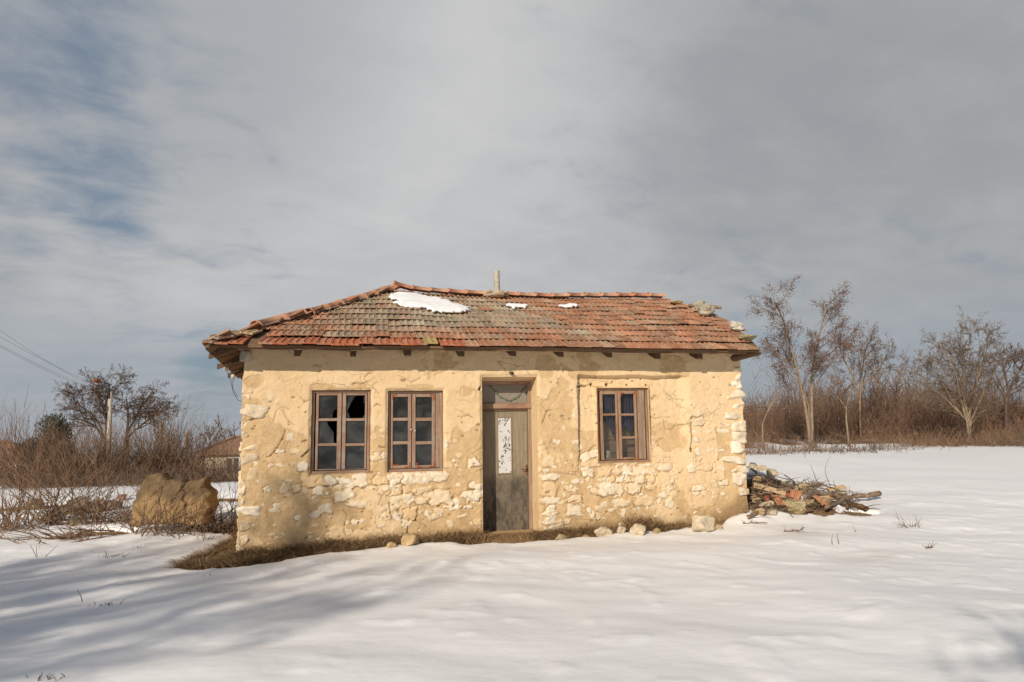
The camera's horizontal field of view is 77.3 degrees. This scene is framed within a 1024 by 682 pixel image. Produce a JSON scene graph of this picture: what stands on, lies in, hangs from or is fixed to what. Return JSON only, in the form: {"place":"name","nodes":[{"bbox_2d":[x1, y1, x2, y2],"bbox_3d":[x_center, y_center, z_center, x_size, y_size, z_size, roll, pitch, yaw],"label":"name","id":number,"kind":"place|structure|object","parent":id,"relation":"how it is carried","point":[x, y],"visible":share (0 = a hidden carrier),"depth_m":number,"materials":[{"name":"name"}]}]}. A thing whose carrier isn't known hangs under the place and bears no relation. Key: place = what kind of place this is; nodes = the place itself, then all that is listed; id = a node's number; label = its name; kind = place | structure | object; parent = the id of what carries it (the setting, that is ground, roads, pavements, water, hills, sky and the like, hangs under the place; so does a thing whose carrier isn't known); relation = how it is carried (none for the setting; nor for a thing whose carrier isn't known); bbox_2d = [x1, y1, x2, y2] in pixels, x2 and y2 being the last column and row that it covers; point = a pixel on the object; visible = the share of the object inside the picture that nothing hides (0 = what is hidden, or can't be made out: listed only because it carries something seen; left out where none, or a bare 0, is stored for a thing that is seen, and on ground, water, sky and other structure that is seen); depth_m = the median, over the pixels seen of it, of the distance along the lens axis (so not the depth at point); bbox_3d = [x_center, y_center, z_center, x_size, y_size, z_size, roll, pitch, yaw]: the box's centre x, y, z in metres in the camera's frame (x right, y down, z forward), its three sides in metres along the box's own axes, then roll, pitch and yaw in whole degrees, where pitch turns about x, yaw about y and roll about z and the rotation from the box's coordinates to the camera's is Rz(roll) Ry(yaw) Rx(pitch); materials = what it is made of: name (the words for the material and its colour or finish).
{"place":"outdoors","nodes":[
{"label":"outdoors","id":0,"kind":"place"},
{"bbox_2d":[22,498,44,509],"bbox_3d":[-10.635,3.647,14.236,0.424,0.304,0.316,-1,-7,-1],"label":"rock","id":1,"kind":"object","parent":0,"point":[34,501],"visible":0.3,"depth_m":14.17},
{"bbox_2d":[67,496,90,511],"bbox_3d":[-9.099,3.482,13.506,0.520,0.383,0.502,1,-7,-13],"label":"rock","id":2,"kind":"object","parent":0,"point":[83,503],"visible":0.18,"depth_m":13.38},
{"bbox_2d":[100,500,123,509],"bbox_3d":[-8.513,3.506,13.582,0.396,0.249,0.501,-5,-8,30],"label":"rock","id":3,"kind":"object","parent":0,"point":[111,506],"visible":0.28,"depth_m":13.48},
{"bbox_2d":[0,403,1023,681],"bbox_3d":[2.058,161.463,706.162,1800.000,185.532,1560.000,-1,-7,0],"label":"snow","id":4,"kind":"structure","parent":0,"point":[880,595],"depth_m":6.10,"materials":[{"name":"snow"}]},
{"bbox_2d":[0,425,42,485],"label":"bare shrub","id":5,"kind":"object","parent":4,"relation":"on","point":[11,456],"visible":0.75,"depth_m":18.88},
{"bbox_2d":[0,440,49,477],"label":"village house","id":6,"kind":"structure","parent":4,"relation":"on","point":[12,450],"depth_m":58.52,"materials":[{"name":"brown paint"}]},
{"bbox_2d":[0,452,79,531],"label":"bare shrub","id":7,"kind":"object","parent":4,"relation":"on","point":[6,519],"visible":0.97,"depth_m":11.49,"materials":[{"name":"plant"}]},
{"bbox_2d":[0,386,95,483],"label":"bare shrub","id":8,"kind":"object","parent":4,"relation":"on","point":[4,443],"visible":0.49,"depth_m":19.80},
{"bbox_2d":[21,412,76,471],"bbox_3d":[-20.603,4.973,28.738,2.278,3.555,2.177,-6,-8,39],"label":"evergreen tree","id":9,"kind":"object","parent":4,"relation":"on","point":[59,423],"visible":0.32,"depth_m":28.67,"materials":[{"name":"green plant"}]},
{"bbox_2d":[41,517,58,525],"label":"rock","id":10,"kind":"object","parent":4,"relation":"on","point":[51,523],"visible":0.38,"depth_m":12.01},
{"bbox_2d":[0,401,104,484],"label":"bare shrub","id":11,"kind":"object","parent":4,"relation":"on","point":[30,454],"visible":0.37,"depth_m":19.62,"materials":[{"name":"plant"}]},
{"bbox_2d":[0,475,135,547],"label":"bare shrub","id":12,"kind":"object","parent":4,"relation":"on","point":[62,536],"visible":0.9,"depth_m":10.79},
{"bbox_2d":[0,461,136,492],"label":"bare shrub","id":13,"kind":"object","parent":4,"relation":"on","point":[21,482],"visible":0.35,"depth_m":17.81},
{"bbox_2d":[0,409,137,522],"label":"bare shrub","id":14,"kind":"object","parent":4,"relation":"on","point":[61,501],"visible":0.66,"depth_m":12.39,"materials":[{"name":"plant"}]},
{"bbox_2d":[67,519,83,525],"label":"rock","id":15,"kind":"object","parent":4,"relation":"on","point":[76,522],"visible":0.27,"depth_m":11.98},
{"bbox_2d":[0,418,157,485],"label":"bare shrub","id":16,"kind":"object","parent":4,"relation":"on","point":[84,458],"visible":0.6,"depth_m":19.01,"materials":[{"name":"plant"}]},
{"bbox_2d":[0,460,174,489],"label":"bare shrub","id":17,"kind":"object","parent":4,"relation":"on","point":[77,475],"visible":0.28,"depth_m":18.24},
{"bbox_2d":[37,461,140,526],"bbox_3d":[-7.621,2.878,11.977,2.539,1.209,2.010,-1,-7,0],"label":"bare shrub","id":18,"kind":"object","parent":4,"relation":"on","point":[96,516],"visible":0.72,"depth_m":11.86,"materials":[{"name":"plant"}]},
{"bbox_2d":[11,412,173,479],"bbox_3d":[-12.815,3.777,20.217,4.570,3.238,3.538,-1,-7,0],"label":"bare shrub","id":19,"kind":"object","parent":4,"relation":"on","point":[104,446],"visible":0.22,"depth_m":20.03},
{"bbox_2d":[52,364,137,455],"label":"bare tree","id":20,"kind":"object","parent":4,"relation":"on","point":[100,404],"visible":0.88,"depth_m":46.52,"materials":[{"name":"brown plant"}]},
{"bbox_2d":[92,378,112,454],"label":"street lamp","id":21,"kind":"object","parent":4,"relation":"on","point":[110,400],"visible":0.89,"depth_m":41.66,"materials":[{"name":"concrete"}]},
{"bbox_2d":[81,489,131,524],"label":"bare shrub","id":22,"kind":"object","parent":4,"relation":"on","point":[115,508],"visible":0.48,"depth_m":12.06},
{"bbox_2d":[0,444,239,478],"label":"thicket","id":23,"kind":"object","parent":4,"relation":"on","point":[163,455],"visible":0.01,"depth_m":40.96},
{"bbox_2d":[31,461,235,490],"bbox_3d":[-10.885,3.914,18.010,6.075,1.142,3.605,-1,-7,0],"label":"bare shrub","id":24,"kind":"object","parent":4,"relation":"on","point":[135,479],"visible":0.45,"depth_m":17.98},
{"bbox_2d":[103,379,184,465],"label":"bare tree","id":25,"kind":"object","parent":4,"relation":"on","point":[140,404],"visible":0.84,"depth_m":44.59,"materials":[{"name":"brown plant"}]},
{"bbox_2d":[67,408,230,484],"bbox_3d":[-11.688,3.766,20.248,5.100,3.430,3.173,1,-7,-12],"label":"bare shrub","id":26,"kind":"object","parent":4,"relation":"on","point":[145,455],"visible":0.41,"depth_m":20.10,"materials":[{"name":"plant"}]},
{"bbox_2d":[56,391,241,477],"bbox_3d":[-11.596,3.269,21.247,5.716,3.400,3.498,-1,-7,0],"label":"bare shrub","id":27,"kind":"object","parent":4,"relation":"on","point":[168,443],"visible":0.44,"depth_m":21.13,"materials":[{"name":"plant"}]},
{"bbox_2d":[81,454,236,537],"bbox_3d":[-6.035,2.681,11.111,2.463,1.436,2.007,-1,-7,0],"label":"bare shrub","id":28,"kind":"object","parent":4,"relation":"on","point":[149,524],"visible":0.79,"depth_m":10.93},
{"bbox_2d":[97,460,238,487],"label":"bare shrub","id":29,"kind":"object","parent":4,"relation":"on","point":[175,477],"visible":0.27,"depth_m":18.93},
{"bbox_2d":[130,473,218,526],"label":"hay bale","id":30,"kind":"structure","parent":4,"relation":"on","point":[156,480],"depth_m":11.25},
{"bbox_2d":[153,427,202,456],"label":"bare tree","id":31,"kind":"object","parent":4,"relation":"on","point":[175,444],"visible":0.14,"depth_m":55.29,"materials":[{"name":"brown plant"}]},
{"bbox_2d":[126,407,240,479],"bbox_3d":[-10.400,3.440,20.532,3.519,3.030,3.511,6,-9,-44],"label":"bare shrub","id":32,"kind":"object","parent":4,"relation":"on","point":[200,454],"visible":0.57,"depth_m":20.50,"materials":[{"name":"plant"}]},
{"bbox_2d":[131,490,236,537],"bbox_3d":[-5.301,2.913,10.838,1.863,0.775,1.190,-1,-7,0],"label":"bare shrub","id":33,"kind":"object","parent":4,"relation":"on","point":[191,529],"visible":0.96,"depth_m":10.79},
{"bbox_2d":[179,448,239,481],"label":"bare shrub","id":34,"kind":"object","parent":4,"relation":"on","point":[231,461],"visible":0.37,"depth_m":20.09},
{"bbox_2d":[182,478,239,533],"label":"bare shrub","id":35,"kind":"object","parent":4,"relation":"on","point":[230,522],"visible":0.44,"depth_m":11.64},
{"bbox_2d":[192,461,240,482],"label":"bare shrub","id":36,"kind":"object","parent":4,"relation":"on","point":[230,477],"visible":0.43,"depth_m":19.26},
{"bbox_2d":[195,418,238,465],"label":"bare tree","id":37,"kind":"object","parent":4,"relation":"on","point":[208,436],"visible":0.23,"depth_m":54.64,"materials":[{"name":"brown plant"}]},
{"bbox_2d":[195,436,242,477],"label":"village house","id":38,"kind":"structure","parent":4,"relation":"on","point":[237,441],"depth_m":43.46,"materials":[{"name":"brown paint"}]},
{"bbox_2d":[208,414,241,443],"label":"bare tree","id":39,"kind":"object","parent":4,"relation":"on","point":[230,432],"visible":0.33,"depth_m":51.28,"materials":[{"name":"brown plant"}]},
{"bbox_2d":[386,542,396,548],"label":"rock","id":40,"kind":"object","parent":4,"relation":"on","point":[391,545],"visible":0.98,"depth_m":9.11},
{"bbox_2d":[159,511,728,569],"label":"dry grass","id":41,"kind":"structure","parent":4,"relation":"on","point":[218,557],"depth_m":9.43,"materials":[{"name":"plant"}]},
{"bbox_2d":[401,533,418,545],"bbox_3d":[-1.484,2.902,9.325,0.252,0.200,0.228,-5,-8,30],"label":"rock","id":42,"kind":"object","parent":41,"relation":"on","point":[407,539],"visible":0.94,"depth_m":9.26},
{"bbox_2d":[202,270,760,552],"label":"stone house","id":43,"kind":"structure","parent":4,"relation":"on","point":[372,413],"depth_m":10.48,"materials":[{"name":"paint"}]},
{"bbox_2d":[310,390,369,473],"bbox_3d":[-2.621,1.392,9.812,0.871,1.263,0.113,1,-7,-13],"label":"window","id":44,"kind":"structure","parent":43,"relation":"in","point":[341,415],"depth_m":9.78,"materials":[{"name":"red wood"}]},
{"bbox_2d":[387,391,442,471],"bbox_3d":[-1.522,1.419,10.063,0.857,1.261,0.115,1,-7,-13],"label":"window","id":45,"kind":"structure","parent":43,"relation":"in","point":[436,453],"depth_m":10.05,"materials":[{"name":"red wood"}]},
{"bbox_2d":[389,292,469,312],"bbox_3d":[-1.560,-0.727,12.095,1.567,0.589,1.112,-1,-7,0],"label":"snow patch","id":46,"kind":"object","parent":43,"relation":"on","point":[418,300],"visible":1,"depth_m":11.90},
{"bbox_2d":[482,411,528,531],"bbox_3d":[-0.122,2.167,10.561,0.801,2.008,0.101,1,-7,-13],"label":"door","id":47,"kind":"structure","parent":43,"relation":"in","point":[504,433],"depth_m":10.58,"materials":[{"name":"grey wood"}]},
{"bbox_2d":[506,303,528,308],"bbox_3d":[0.104,-0.679,12.486,0.458,0.170,0.322,-1,-7,0],"label":"snow patch","id":48,"kind":"object","parent":43,"relation":"on","point":[515,305],"visible":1,"depth_m":12.46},
{"bbox_2d":[558,303,578,307],"bbox_3d":[1.136,-0.710,12.801,0.412,0.135,0.238,4,-8,-34],"label":"snow patch","id":49,"kind":"object","parent":43,"relation":"on","point":[569,305],"visible":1,"depth_m":12.75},
{"bbox_2d":[604,394,615,440],"bbox_3d":[1.703,1.405,10.858,0.263,1.088,0.071,1,-7,-12],"label":"curtain","id":50,"kind":"object","parent":43,"relation":"hanging from","point":[609,403],"visible":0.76,"depth_m":10.87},
{"bbox_2d":[597,388,649,462],"bbox_3d":[1.861,1.426,10.810,0.931,1.250,0.113,1,-7,-13],"label":"window","id":51,"kind":"structure","parent":43,"relation":"in","point":[640,409],"depth_m":10.81,"materials":[{"name":"brown wood"}]},
{"bbox_2d":[599,421,638,460],"bbox_3d":[1.814,1.713,11.007,0.883,0.660,0.050,1,-7,-13],"label":"window pane","id":52,"kind":"object","parent":51,"relation":"in","point":[628,447],"visible":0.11,"depth_m":10.99,"materials":[{"name":"glass"}]},
{"bbox_2d":[621,394,637,431],"bbox_3d":[2.003,1.215,10.968,0.312,0.693,0.070,1,-7,-12],"label":"curtain","id":53,"kind":"object","parent":43,"relation":"hanging from","point":[627,422],"visible":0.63,"depth_m":10.96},
{"bbox_2d":[698,303,714,315],"bbox_3d":[3.885,-0.626,12.819,0.267,0.268,0.310,2,-7,-22],"label":"rock","id":54,"kind":"object","parent":43,"relation":"on","point":[705,309],"visible":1,"depth_m":12.74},
{"bbox_2d":[730,321,744,330],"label":"rock","id":55,"kind":"object","parent":43,"relation":"on","point":[735,326],"visible":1,"depth_m":11.85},
{"bbox_2d":[737,334,756,340],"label":"rock","id":56,"kind":"object","parent":43,"relation":"on","point":[745,337],"visible":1,"depth_m":11.19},
{"bbox_2d":[555,534,566,539],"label":"rock","id":57,"kind":"object","parent":4,"relation":"on","point":[560,537],"visible":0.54,"depth_m":9.77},
{"bbox_2d":[594,526,612,536],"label":"rock","id":58,"kind":"object","parent":4,"relation":"on","point":[601,531],"visible":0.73,"depth_m":9.95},
{"bbox_2d":[617,526,625,533],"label":"rock","id":59,"kind":"object","parent":4,"relation":"on","point":[621,530],"visible":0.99,"depth_m":10.03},
{"bbox_2d":[629,523,645,535],"bbox_3d":[1.950,2.938,9.943,0.193,0.191,0.276,2,-7,-22],"label":"rock","id":60,"kind":"object","parent":4,"relation":"on","point":[636,529],"visible":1,"depth_m":9.87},
{"bbox_2d":[691,515,714,531],"bbox_3d":[3.044,2.914,10.180,0.393,0.274,0.253,1,-7,-13],"label":"rock","id":61,"kind":"object","parent":4,"relation":"on","point":[703,523],"visible":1,"depth_m":10.12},
{"bbox_2d":[749,496,761,504],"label":"rock","id":62,"kind":"object","parent":4,"relation":"on","point":[758,498],"visible":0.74,"depth_m":11.42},
{"bbox_2d":[748,479,790,495],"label":"fallen branch","id":63,"kind":"object","parent":62,"relation":"on","point":[763,493],"visible":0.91,"depth_m":11.51,"materials":[{"name":"wood"}]},
{"bbox_2d":[752,508,764,514],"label":"rock","id":64,"kind":"object","parent":4,"relation":"on","point":[759,510],"visible":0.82,"depth_m":10.82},
{"bbox_2d":[746,493,771,517],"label":"fallen branch","id":65,"kind":"object","parent":4,"relation":"on","point":[750,515],"visible":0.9,"depth_m":10.72,"materials":[{"name":"wood"}]},
{"bbox_2d":[758,500,774,508],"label":"rock","id":66,"kind":"object","parent":4,"relation":"on","point":[768,502],"visible":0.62,"depth_m":11.23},
{"bbox_2d":[762,384,784,447],"bbox_3d":[10.856,3.218,26.888,0.954,2.926,1.033,-1,-7,0],"label":"dead sapling","id":67,"kind":"object","parent":4,"relation":"on","point":[771,403],"visible":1,"depth_m":26.75,"materials":[{"name":"wood"}]},
{"bbox_2d":[745,438,805,456],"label":"bare shrub","id":68,"kind":"object","parent":4,"relation":"on","point":[758,449],"visible":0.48,"depth_m":23.77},
{"bbox_2d":[745,443,830,455],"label":"bare shrub","id":69,"kind":"object","parent":4,"relation":"on","point":[783,450],"visible":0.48,"depth_m":23.91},
{"bbox_2d":[783,498,795,503],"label":"rock","id":70,"kind":"object","parent":4,"relation":"on","point":[787,500],"visible":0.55,"depth_m":11.26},
{"bbox_2d":[746,436,845,452],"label":"bare shrub","id":71,"kind":"object","parent":4,"relation":"on","point":[808,446],"visible":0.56,"depth_m":25.04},
{"bbox_2d":[786,501,806,513],"bbox_3d":[4.979,2.909,11.200,0.386,0.214,0.236,1,-7,-13],"label":"rock","id":72,"kind":"object","parent":4,"relation":"on","point":[800,508],"visible":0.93,"depth_m":11.15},
{"bbox_2d":[744,473,863,517],"bbox_3d":[6.227,3.162,13.943,2.520,0.987,7.444,-3,-7,20],"label":"brushwood","id":73,"kind":"object","parent":4,"relation":"on","point":[778,485],"visible":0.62,"depth_m":11.71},
{"bbox_2d":[748,468,773,485],"bbox_3d":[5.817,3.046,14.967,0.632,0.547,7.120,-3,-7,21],"label":"fallen branch","id":74,"kind":"object","parent":73,"relation":"on","point":[757,474],"visible":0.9,"depth_m":12.10,"materials":[{"name":"brown wood"}]},
{"bbox_2d":[754,482,785,494],"bbox_3d":[4.658,2.675,11.568,0.556,0.033,0.130,12,26,18],"label":"plank","id":75,"kind":"object","parent":73,"relation":"on","point":[769,488],"visible":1,"depth_m":11.55,"materials":[{"name":"brown wood"}]},
{"bbox_2d":[766,468,778,474],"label":"rock","id":76,"kind":"object","parent":73,"relation":"on","point":[769,471],"visible":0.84,"depth_m":17.41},
{"bbox_2d":[771,495,785,505],"bbox_3d":[4.694,2.799,11.254,0.196,0.146,0.186,8,2,-22],"label":"broken tile","id":77,"kind":"object","parent":73,"relation":"on","point":[777,500],"visible":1,"depth_m":11.23,"materials":[{"name":"ceramic"}]},
{"bbox_2d":[789,489,802,500],"bbox_3d":[5.073,2.748,11.431,0.196,0.146,0.186,2,7,35],"label":"broken tile","id":78,"kind":"object","parent":73,"relation":"on","point":[795,494],"visible":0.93,"depth_m":11.43,"materials":[{"name":"ceramic"}]},
{"bbox_2d":[802,481,849,498],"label":"fallen branch","id":79,"kind":"object","parent":73,"relation":"on","point":[830,494],"visible":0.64,"depth_m":13.06,"materials":[{"name":"wood"}]},
{"bbox_2d":[777,477,811,493],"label":"fallen branch","id":80,"kind":"object","parent":79,"relation":"on","point":[787,488],"visible":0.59,"depth_m":11.59,"materials":[{"name":"wood"}]},
{"bbox_2d":[810,467,846,491],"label":"fallen branch","id":81,"kind":"object","parent":73,"relation":"on","point":[824,484],"visible":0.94,"depth_m":13.96,"materials":[{"name":"wood"}]},
{"bbox_2d":[825,485,846,491],"bbox_3d":[7.072,3.208,13.956,0.511,0.037,0.124,-5,24,-18],"label":"plank","id":82,"kind":"object","parent":73,"relation":"on","point":[840,487],"visible":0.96,"depth_m":13.93,"materials":[{"name":"brown wood"}]},
{"bbox_2d":[824,491,881,508],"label":"fallen branch","id":83,"kind":"object","parent":73,"relation":"on","point":[865,495],"visible":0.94,"depth_m":12.70,"materials":[{"name":"wood"}]},
{"bbox_2d":[745,274,867,448],"bbox_3d":[12.635,0.830,27.707,5.027,7.875,4.604,-5,-8,32],"label":"bare tree","id":84,"kind":"object","parent":4,"relation":"on","point":[816,366],"visible":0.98,"depth_m":27.45,"materials":[{"name":"brown plant"}]},
{"bbox_2d":[814,497,830,508],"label":"rock","id":85,"kind":"object","parent":4,"relation":"on","point":[826,500],"visible":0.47,"depth_m":11.46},
{"bbox_2d":[806,488,854,512],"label":"fallen branch","id":86,"kind":"object","parent":4,"relation":"on","point":[812,508],"visible":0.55,"depth_m":11.36,"materials":[{"name":"brown wood"}]},
{"bbox_2d":[770,440,899,453],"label":"bare shrub","id":87,"kind":"object","parent":4,"relation":"on","point":[833,450],"visible":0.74,"depth_m":24.47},
{"bbox_2d":[835,505,845,512],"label":"rock","id":88,"kind":"object","parent":4,"relation":"on","point":[840,509],"visible":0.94,"depth_m":11.41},
{"bbox_2d":[822,373,859,420],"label":"bare tree","id":89,"kind":"object","parent":4,"relation":"on","point":[842,390],"visible":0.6,"depth_m":40.99,"materials":[{"name":"brown plant"}]},
{"bbox_2d":[832,378,861,446],"bbox_3d":[14.908,3.222,28.414,1.269,3.207,1.145,-4,-7,24],"label":"dead sapling","id":90,"kind":"object","parent":4,"relation":"on","point":[848,438],"visible":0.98,"depth_m":28.25,"materials":[{"name":"wood"}]},
{"bbox_2d":[816,437,906,452],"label":"bare shrub","id":91,"kind":"object","parent":4,"relation":"on","point":[863,447],"visible":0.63,"depth_m":25.17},
{"bbox_2d":[848,502,880,510],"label":"fallen branch","id":92,"kind":"object","parent":4,"relation":"on","point":[861,506],"visible":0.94,"depth_m":11.79,"materials":[{"name":"brown wood"}]},
{"bbox_2d":[828,320,919,442],"bbox_3d":[18.276,2.035,32.805,3.761,6.579,3.317,2,-7,-23],"label":"bare tree","id":93,"kind":"object","parent":4,"relation":"on","point":[860,370],"visible":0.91,"depth_m":32.93,"materials":[{"name":"brown plant"}]},
{"bbox_2d":[859,350,903,434],"bbox_3d":[21.960,3.039,37.903,2.377,5.389,2.638,-4,-7,24],"label":"bare tree","id":94,"kind":"object","parent":4,"relation":"on","point":[878,380],"visible":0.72,"depth_m":37.96,"materials":[{"name":"brown plant"}]},
{"bbox_2d":[742,329,1023,441],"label":"thicket","id":95,"kind":"object","parent":4,"relation":"on","point":[878,419],"visible":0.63,"depth_m":35.77,"materials":[{"name":"plant"}]},
{"bbox_2d":[743,367,1023,432],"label":"thicket","id":96,"kind":"object","parent":4,"relation":"on","point":[997,392],"visible":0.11,"depth_m":46.73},
{"bbox_2d":[745,416,1023,448],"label":"bramble","id":97,"kind":"object","parent":4,"relation":"on","point":[795,439],"visible":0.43,"depth_m":31.52,"materials":[{"name":"plant"}]},
{"bbox_2d":[845,433,949,450],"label":"bare shrub","id":98,"kind":"object","parent":4,"relation":"on","point":[882,446],"visible":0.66,"depth_m":26.03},
{"bbox_2d":[884,372,930,434],"bbox_3d":[24.350,3.696,39.905,2.197,4.261,2.708,-1,-7,0],"label":"bare tree","id":99,"kind":"object","parent":4,"relation":"on","point":[897,384],"visible":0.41,"depth_m":39.73,"materials":[{"name":"brown plant"}]},
{"bbox_2d":[893,510,922,527],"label":"twig","id":100,"kind":"object","parent":4,"relation":"on","point":[903,523],"visible":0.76,"depth_m":10.22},
{"bbox_2d":[872,429,979,447],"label":"bare shrub","id":101,"kind":"object","parent":4,"relation":"on","point":[913,444],"visible":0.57,"depth_m":27.51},
{"bbox_2d":[897,425,1000,447],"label":"bare shrub","id":102,"kind":"object","parent":4,"relation":"on","point":[946,444],"visible":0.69,"depth_m":26.98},
{"bbox_2d":[886,305,1023,445],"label":"bare tree","id":103,"kind":"object","parent":4,"relation":"on","point":[966,416],"visible":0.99,"depth_m":28.98,"materials":[{"name":"brown plant"}]},
{"bbox_2d":[947,426,1023,446],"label":"bare shrub","id":104,"kind":"object","parent":4,"relation":"on","point":[976,444],"visible":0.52,"depth_m":27.61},
{"bbox_2d":[954,425,1023,447],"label":"bare shrub","id":105,"kind":"object","parent":4,"relation":"on","point":[1014,440],"visible":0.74,"depth_m":27.16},
{"bbox_2d":[960,339,1023,431],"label":"bare tree","id":106,"kind":"object","parent":4,"relation":"on","point":[1007,394],"visible":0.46,"depth_m":33.88,"materials":[{"name":"brown plant"}]},
{"bbox_2d":[0,0,1023,469],"label":"sky","id":107,"kind":"structure","parent":0,"point":[175,174],"materials":[{"name":"grey"}]},
{"bbox_2d":[917,382,941,410],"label":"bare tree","id":108,"kind":"object","parent":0,"point":[928,394],"visible":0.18,"depth_m":41.80,"materials":[{"name":"brown plant"}]},
{"bbox_3d":[4.622,2.841,11.416,0.252,0.082,0.117,21,10,-8],"label":"brick","id":109,"kind":"object","parent":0,"visible":0},
{"bbox_2d":[749,473,781,499],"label":"fallen branch","id":110,"kind":"object","parent":109,"relation":"on","point":[751,486],"visible":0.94,"depth_m":11.57,"materials":[{"name":"brown wood"}]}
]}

